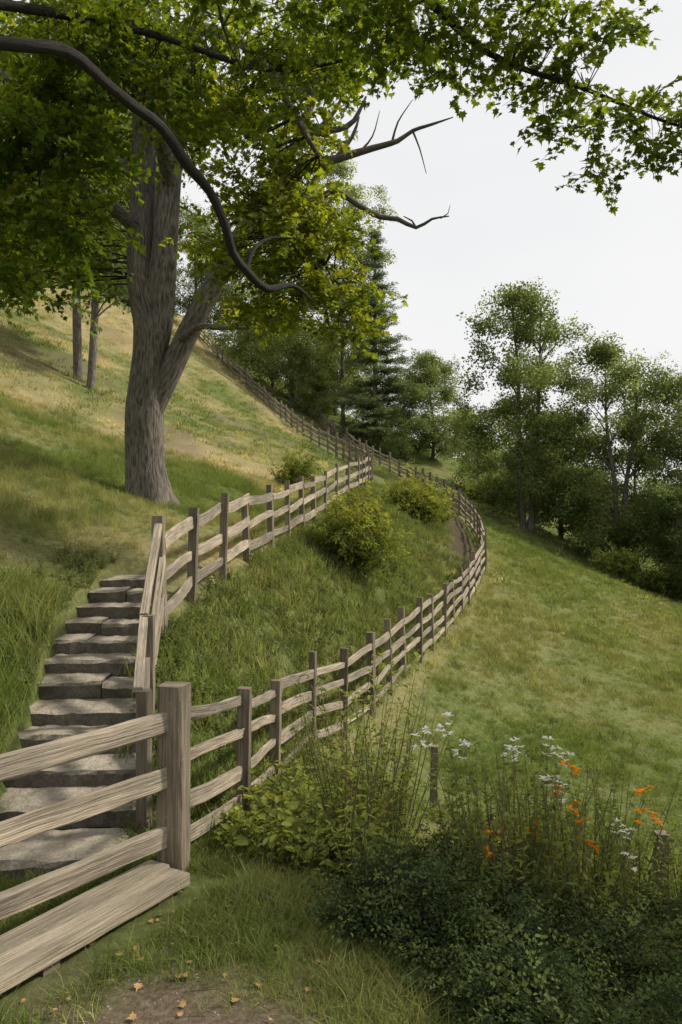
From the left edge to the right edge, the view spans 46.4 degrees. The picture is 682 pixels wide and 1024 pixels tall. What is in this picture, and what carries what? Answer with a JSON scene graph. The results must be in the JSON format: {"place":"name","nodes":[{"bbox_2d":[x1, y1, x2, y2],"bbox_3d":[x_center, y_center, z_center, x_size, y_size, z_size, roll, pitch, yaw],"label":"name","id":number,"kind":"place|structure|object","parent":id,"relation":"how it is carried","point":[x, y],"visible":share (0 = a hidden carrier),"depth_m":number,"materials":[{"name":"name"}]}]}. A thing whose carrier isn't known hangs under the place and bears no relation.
{"place":"outdoors","nodes":[
{"label":"outdoors","id":0,"kind":"place"},
{"bbox_2d":[0,254,681,1023],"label":"hillside ground","id":1,"kind":"structure","parent":0,"point":[142,1006],"depth_m":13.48,"materials":[{"name":"green plant"}]},
{"bbox_2d":[0,13,47,280],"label":"shade tree","id":2,"kind":"object","parent":1,"relation":"on","point":[2,24],"visible":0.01,"depth_m":33.88,"materials":[{"name":"green plant"}]},
{"bbox_2d":[0,551,83,753],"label":"long grass clumps","id":3,"kind":"object","parent":1,"relation":"on","point":[22,624],"visible":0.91,"depth_m":8.02,"materials":[{"name":"green plant"}]},
{"bbox_2d":[0,538,120,786],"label":"stairside weeds","id":4,"kind":"object","parent":1,"relation":"on","point":[70,566],"visible":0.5,"depth_m":9.54,"materials":[{"name":"green plant"}]},
{"bbox_2d":[0,575,155,884],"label":"stone stairs","id":5,"kind":"structure","parent":1,"relation":"on","point":[85,688],"depth_m":7.09,"materials":[{"name":"grey stone"}]},
{"bbox_2d":[132,516,165,833],"bbox_3d":[-1.694,1.345,7.042,0.188,2.610,2.804,0,0,-10],"label":"stair handrail","id":6,"kind":"object","parent":5,"relation":"on","point":[151,626],"visible":0.82,"depth_m":7.05,"materials":[{"name":"brown wood"}]},
{"bbox_2d":[0,712,167,919],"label":"wooden rail fence","id":7,"kind":"object","parent":1,"relation":"on","point":[16,764],"visible":0.99,"depth_m":4.52,"materials":[{"name":"brown wood"}]},
{"bbox_2d":[10,65,157,389],"bbox_3d":[-9.276,-10.585,29.361,7.530,12.885,7.720,0,0,0],"label":"shade tree","id":8,"kind":"object","parent":1,"relation":"on","point":[92,357],"visible":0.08,"depth_m":29.25,"materials":[{"name":"green plant"}]},
{"bbox_2d":[0,860,189,993],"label":"wooden plank walkway","id":9,"kind":"structure","parent":1,"relation":"on","point":[43,944],"depth_m":4.30,"materials":[{"name":"brown wood"}]},
{"bbox_2d":[0,0,196,381],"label":"shade tree","id":10,"kind":"object","parent":1,"relation":"on","point":[77,350],"visible":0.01,"depth_m":29.83,"materials":[{"name":"green plant"}]},
{"bbox_2d":[121,192,189,296],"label":"shade tree","id":11,"kind":"object","parent":1,"relation":"on","point":[182,205],"depth_m":74.65,"materials":[{"name":"green plant"}]},
{"bbox_2d":[0,383,335,786],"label":"hill grass","id":12,"kind":"structure","parent":1,"relation":"on","point":[28,460],"depth_m":14.44,"materials":[{"name":"green plant"}]},
{"bbox_2d":[31,914,328,1023],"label":"gravel stones","id":13,"kind":"object","parent":1,"relation":"on","point":[175,993],"visible":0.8,"depth_m":3.80,"materials":[{"name":"brown gravel"}]},
{"bbox_2d":[21,890,385,1022],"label":"fallen leaves","id":14,"kind":"object","parent":1,"relation":"on","point":[137,986],"visible":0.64,"depth_m":3.87,"materials":[{"name":"orange plant"}]},
{"bbox_2d":[174,200,241,322],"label":"shade tree","id":15,"kind":"object","parent":1,"relation":"on","point":[196,282],"visible":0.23,"depth_m":81.11,"materials":[{"name":"green plant"}]},
{"bbox_2d":[0,0,452,506],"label":"maple tree","id":16,"kind":"object","parent":1,"relation":"on","point":[55,123],"visible":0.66,"depth_m":11.03,"materials":[{"name":"green plant"}]},
{"bbox_2d":[203,261,282,376],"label":"shade tree","id":17,"kind":"object","parent":1,"relation":"on","point":[222,335],"visible":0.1,"depth_m":81.35,"materials":[{"name":"green plant"}]},
{"bbox_2d":[3,479,492,835],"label":"bank grass","id":18,"kind":"structure","parent":1,"relation":"on","point":[250,580],"depth_m":11.53,"materials":[{"name":"green plant"}]},
{"bbox_2d":[223,282,313,399],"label":"shade tree","id":19,"kind":"object","parent":1,"relation":"on","point":[235,350],"visible":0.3,"depth_m":72.31,"materials":[{"name":"green plant"}]},
{"bbox_2d":[164,330,373,633],"bbox_3d":[-4.049,-8.592,44.894,8.279,20.313,72.762,0,0,-10],"label":"split rail fence","id":20,"kind":"object","parent":1,"relation":"on","point":[193,522],"visible":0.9,"depth_m":13.93,"materials":[{"name":"brown wood"}]},
{"bbox_2d":[0,791,565,1023],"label":"lawn grass","id":21,"kind":"structure","parent":1,"relation":"on","point":[359,995],"depth_m":4.18,"materials":[{"name":"green plant"}]},
{"bbox_2d":[236,188,337,406],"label":"poplar tree","id":22,"kind":"object","parent":1,"relation":"on","point":[295,346],"visible":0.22,"depth_m":66.16,"materials":[{"name":"green plant"}]},
{"bbox_2d":[267,444,322,490],"bbox_3d":[-1.349,-1.173,23.617,1.644,1.623,1.532,0,0,0],"label":"green shrub","id":23,"kind":"object","parent":1,"relation":"on","point":[291,473],"visible":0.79,"depth_m":23.37,"materials":[{"name":"green plant"}]},
{"bbox_2d":[211,749,407,878],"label":"broadleaf weeds","id":24,"kind":"object","parent":1,"relation":"on","point":[279,802],"visible":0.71,"depth_m":5.67,"materials":[{"name":"green plant"}]},
{"bbox_2d":[278,351,352,419],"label":"shade tree","id":25,"kind":"object","parent":1,"relation":"on","point":[308,391],"visible":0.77,"depth_m":65.91,"materials":[{"name":"green plant"}]},
{"bbox_2d":[156,389,486,871],"bbox_3d":[1.447,-4.043,38.729,8.438,14.548,67.141,0,0,-3],"label":"split rail fence","id":26,"kind":"object","parent":1,"relation":"on","point":[178,798],"visible":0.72,"depth_m":7.89,"materials":[{"name":"brown wood"}]},
{"bbox_2d":[284,319,392,415],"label":"shade tree","id":27,"kind":"object","parent":1,"relation":"on","point":[347,372],"visible":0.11,"depth_m":70.97,"materials":[{"name":"green plant"}]},
{"bbox_2d":[0,0,681,304],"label":"maple tree","id":28,"kind":"object","parent":1,"relation":"on","point":[383,17],"visible":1,"depth_m":6.67,"materials":[{"name":"green plant"}]},
{"bbox_2d":[0,246,681,679],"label":"slope grass","id":29,"kind":"structure","parent":1,"relation":"on","point":[242,432],"depth_m":32.79,"materials":[{"name":"green plant"}]},
{"bbox_2d":[287,152,397,427],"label":"poplar tree","id":30,"kind":"object","parent":1,"relation":"on","point":[326,359],"visible":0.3,"depth_m":64.98,"materials":[{"name":"green plant"}]},
{"bbox_2d":[281,689,416,839],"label":"tall wildflower stems","id":31,"kind":"object","parent":1,"relation":"on","point":[318,755],"visible":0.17,"depth_m":8.35,"materials":[{"name":"green plant"}]},
{"bbox_2d":[299,479,417,588],"bbox_3d":[0.349,0.482,16.967,2.512,2.383,2.674,0,0,0],"label":"green shrub","id":32,"kind":"object","parent":1,"relation":"on","point":[358,535],"visible":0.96,"depth_m":16.49,"materials":[{"name":"green plant"}]},
{"bbox_2d":[314,229,425,449],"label":"pine tree","id":33,"kind":"object","parent":1,"relation":"on","point":[363,401],"visible":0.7,"depth_m":62.42,"materials":[{"name":"green plant"}]},
{"bbox_2d":[354,368,442,463],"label":"shade tree","id":34,"kind":"object","parent":1,"relation":"on","point":[421,420],"visible":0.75,"depth_m":62.10,"materials":[{"name":"green plant"}]},
{"bbox_2d":[296,813,509,976],"bbox_3d":[0.378,2.335,4.712,1.267,0.820,1.328,0,0,0],"label":"dark shrub","id":35,"kind":"object","parent":1,"relation":"on","point":[410,889],"visible":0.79,"depth_m":4.47,"materials":[{"name":"green plant"}]},
{"bbox_2d":[378,463,456,527],"bbox_3d":[2.657,-0.571,28.893,3.184,2.364,2.499,0,0,0],"label":"green shrub","id":36,"kind":"object","parent":1,"relation":"on","point":[421,504],"visible":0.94,"depth_m":28.52,"materials":[{"name":"green plant"}]},
{"bbox_2d":[429,745,437,810],"bbox_3d":[1.049,3.130,9.000,0.104,0.982,0.086,0,0,0],"label":"wooden fence post","id":37,"kind":"object","parent":1,"relation":"on","point":[434,792],"visible":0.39,"depth_m":8.96,"materials":[{"name":"wood"}]},
{"bbox_2d":[392,348,476,460],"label":"shade tree","id":38,"kind":"object","parent":1,"relation":"on","point":[432,370],"visible":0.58,"depth_m":64.87,"materials":[{"name":"green plant"}]},
{"bbox_2d":[340,812,535,908],"bbox_3d":[0.621,2.489,5.222,1.375,0.969,0.997,0,0,0],"label":"dark shrub","id":39,"kind":"object","parent":1,"relation":"on","point":[443,849],"visible":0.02,"depth_m":5.26,"materials":[{"name":"green plant"}]},
{"bbox_2d":[427,490,456,525],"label":"green shrub","id":40,"kind":"object","parent":1,"relation":"on","point":[448,515],"visible":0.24,"depth_m":30.93,"materials":[{"name":"green plant"}]},
{"bbox_2d":[222,739,681,918],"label":"roadside weeds","id":41,"kind":"object","parent":1,"relation":"on","point":[296,862],"visible":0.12,"depth_m":5.90,"materials":[{"name":"green plant"}]},
{"bbox_2d":[438,409,512,494],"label":"shade tree","id":42,"kind":"object","parent":1,"relation":"on","point":[464,467],"visible":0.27,"depth_m":57.55,"materials":[{"name":"green plant"}]},
{"bbox_2d":[280,651,681,952],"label":"tall wildflower stems","id":43,"kind":"object","parent":1,"relation":"on","point":[603,877],"visible":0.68,"depth_m":5.67,"materials":[{"name":"green plant"}]},
{"bbox_2d":[364,854,600,1017],"bbox_3d":[0.727,2.489,4.535,1.258,0.930,1.529,0,0,0],"label":"dark shrub","id":44,"kind":"object","parent":1,"relation":"on","point":[519,913],"visible":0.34,"depth_m":4.33,"materials":[{"name":"green plant"}]},
{"bbox_2d":[462,477,503,505],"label":"round shrub","id":45,"kind":"object","parent":1,"relation":"on","point":[472,491],"visible":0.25,"depth_m":54.71,"materials":[{"name":"green plant"}]},
{"bbox_2d":[382,917,617,1023],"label":"dark shrub","id":46,"kind":"object","parent":1,"relation":"on","point":[502,979],"visible":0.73,"depth_m":3.83,"materials":[{"name":"green plant"}]},
{"bbox_2d":[411,712,637,916],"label":"white wildflowers","id":47,"kind":"object","parent":1,"relation":"on","point":[510,748],"visible":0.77,"depth_m":5.36,"materials":[{"name":"white plant"}]},
{"bbox_2d":[438,278,612,533],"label":"cottonwood tree","id":48,"kind":"object","parent":1,"relation":"on","point":[539,376],"visible":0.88,"depth_m":44.21,"materials":[{"name":"green plant"}]},
{"bbox_2d":[482,426,576,527],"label":"shade tree","id":49,"kind":"object","parent":1,"relation":"on","point":[501,454],"visible":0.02,"depth_m":51.46,"materials":[{"name":"green plant"}]},
{"bbox_2d":[393,819,677,942],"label":"broadleaf weeds","id":50,"kind":"object","parent":1,"relation":"on","point":[521,893],"depth_m":5.09,"materials":[{"name":"green plant"}]},
{"bbox_2d":[451,819,621,950],"bbox_3d":[1.240,2.708,5.306,1.469,1.054,1.361,0,0,0],"label":"dark shrub","id":51,"kind":"object","parent":1,"relation":"on","point":[554,891],"visible":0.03,"depth_m":5.28,"materials":[{"name":"green plant"}]},
{"bbox_2d":[437,429,666,548],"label":"distant treeline","id":52,"kind":"object","parent":1,"relation":"on","point":[459,457],"visible":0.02,"depth_m":94.03,"materials":[{"name":"green plant"}]},
{"bbox_2d":[501,402,621,541],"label":"shade tree","id":53,"kind":"object","parent":1,"relation":"on","point":[560,531],"visible":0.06,"depth_m":49.30,"materials":[{"name":"green plant"}]},
{"bbox_2d":[482,760,662,925],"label":"orange wildflowers","id":54,"kind":"object","parent":1,"relation":"on","point":[580,821],"visible":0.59,"depth_m":5.13,"materials":[{"name":"plant"}]},
{"bbox_2d":[466,968,681,1023],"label":"dark shrub","id":55,"kind":"object","parent":1,"relation":"on","point":[560,1018],"visible":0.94,"depth_m":3.55,"materials":[{"name":"green plant"}]},
{"bbox_2d":[530,865,681,1023],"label":"dark shrub","id":56,"kind":"object","parent":1,"relation":"on","point":[649,952],"visible":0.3,"depth_m":4.58,"materials":[{"name":"green plant"}]},
{"bbox_2d":[538,330,681,562],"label":"cottonwood tree","id":57,"kind":"object","parent":1,"relation":"on","point":[604,354],"visible":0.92,"depth_m":42.33,"materials":[{"name":"green plant"}]},
{"bbox_2d":[554,852,681,961],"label":"dark shrub","id":58,"kind":"object","parent":1,"relation":"on","point":[661,903],"visible":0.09,"depth_m":5.53,"materials":[{"name":"green plant"}]},
{"bbox_2d":[588,544,650,586],"bbox_3d":[13.233,2.701,38.163,3.171,2.427,3.245,0,0,0],"label":"round shrub","id":59,"kind":"object","parent":1,"relation":"on","point":[624,565],"visible":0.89,"depth_m":37.49,"materials":[{"name":"green plant"}]},
{"bbox_2d":[560,933,681,1023],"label":"dark shrub","id":60,"kind":"object","parent":1,"relation":"on","point":[624,986],"visible":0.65,"depth_m":4.03,"materials":[{"name":"green plant"}]},
{"bbox_2d":[570,421,681,571],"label":"shade tree","id":61,"kind":"object","parent":1,"relation":"on","point":[635,476],"visible":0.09,"depth_m":46.62,"materials":[{"name":"green plant"}]},
{"bbox_2d":[620,370,681,568],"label":"cottonwood tree","id":62,"kind":"object","parent":1,"relation":"on","point":[666,435],"visible":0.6,"depth_m":41.48,"materials":[{"name":"green plant"}]},
{"bbox_2d":[632,477,681,603],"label":"shade tree","id":63,"kind":"object","parent":1,"relation":"on","point":[670,501],"visible":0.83,"depth_m":38.49,"materials":[{"name":"green plant"}]},
{"bbox_2d":[634,899,681,1021],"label":"dark shrub","id":64,"kind":"object","parent":1,"relation":"on","point":[671,952],"visible":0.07,"depth_m":4.73,"materials":[{"name":"green plant"}]},
{"bbox_2d":[638,560,681,600],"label":"round shrub","id":65,"kind":"object","parent":1,"relation":"on","point":[654,579],"visible":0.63,"depth_m":38.41,"materials":[{"name":"green plant"}]},
{"bbox_2d":[652,830,669,899],"bbox_3d":[2.810,3.368,7.000,0.134,1.102,0.118,0,0,0],"label":"wooden fence post","id":66,"kind":"object","parent":1,"relation":"on","point":[663,834],"visible":0.21,"depth_m":6.95,"materials":[{"name":"wood"}]},
{"bbox_2d":[646,968,681,1023],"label":"dark shrub","id":67,"kind":"object","parent":1,"relation":"on","point":[662,1013],"visible":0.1,"depth_m":4.10,"materials":[{"name":"green plant"}]},
{"bbox_2d":[648,466,681,576],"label":"shade tree","id":68,"kind":"object","parent":1,"relation":"on","point":[672,538],"visible":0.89,"depth_m":38.49,"materials":[{"name":"green plant"}]},
{"bbox_2d":[0,0,681,497],"label":"sky","id":69,"kind":"structure","parent":0,"point":[507,222],"materials":[{"name":"white"}]}
]}

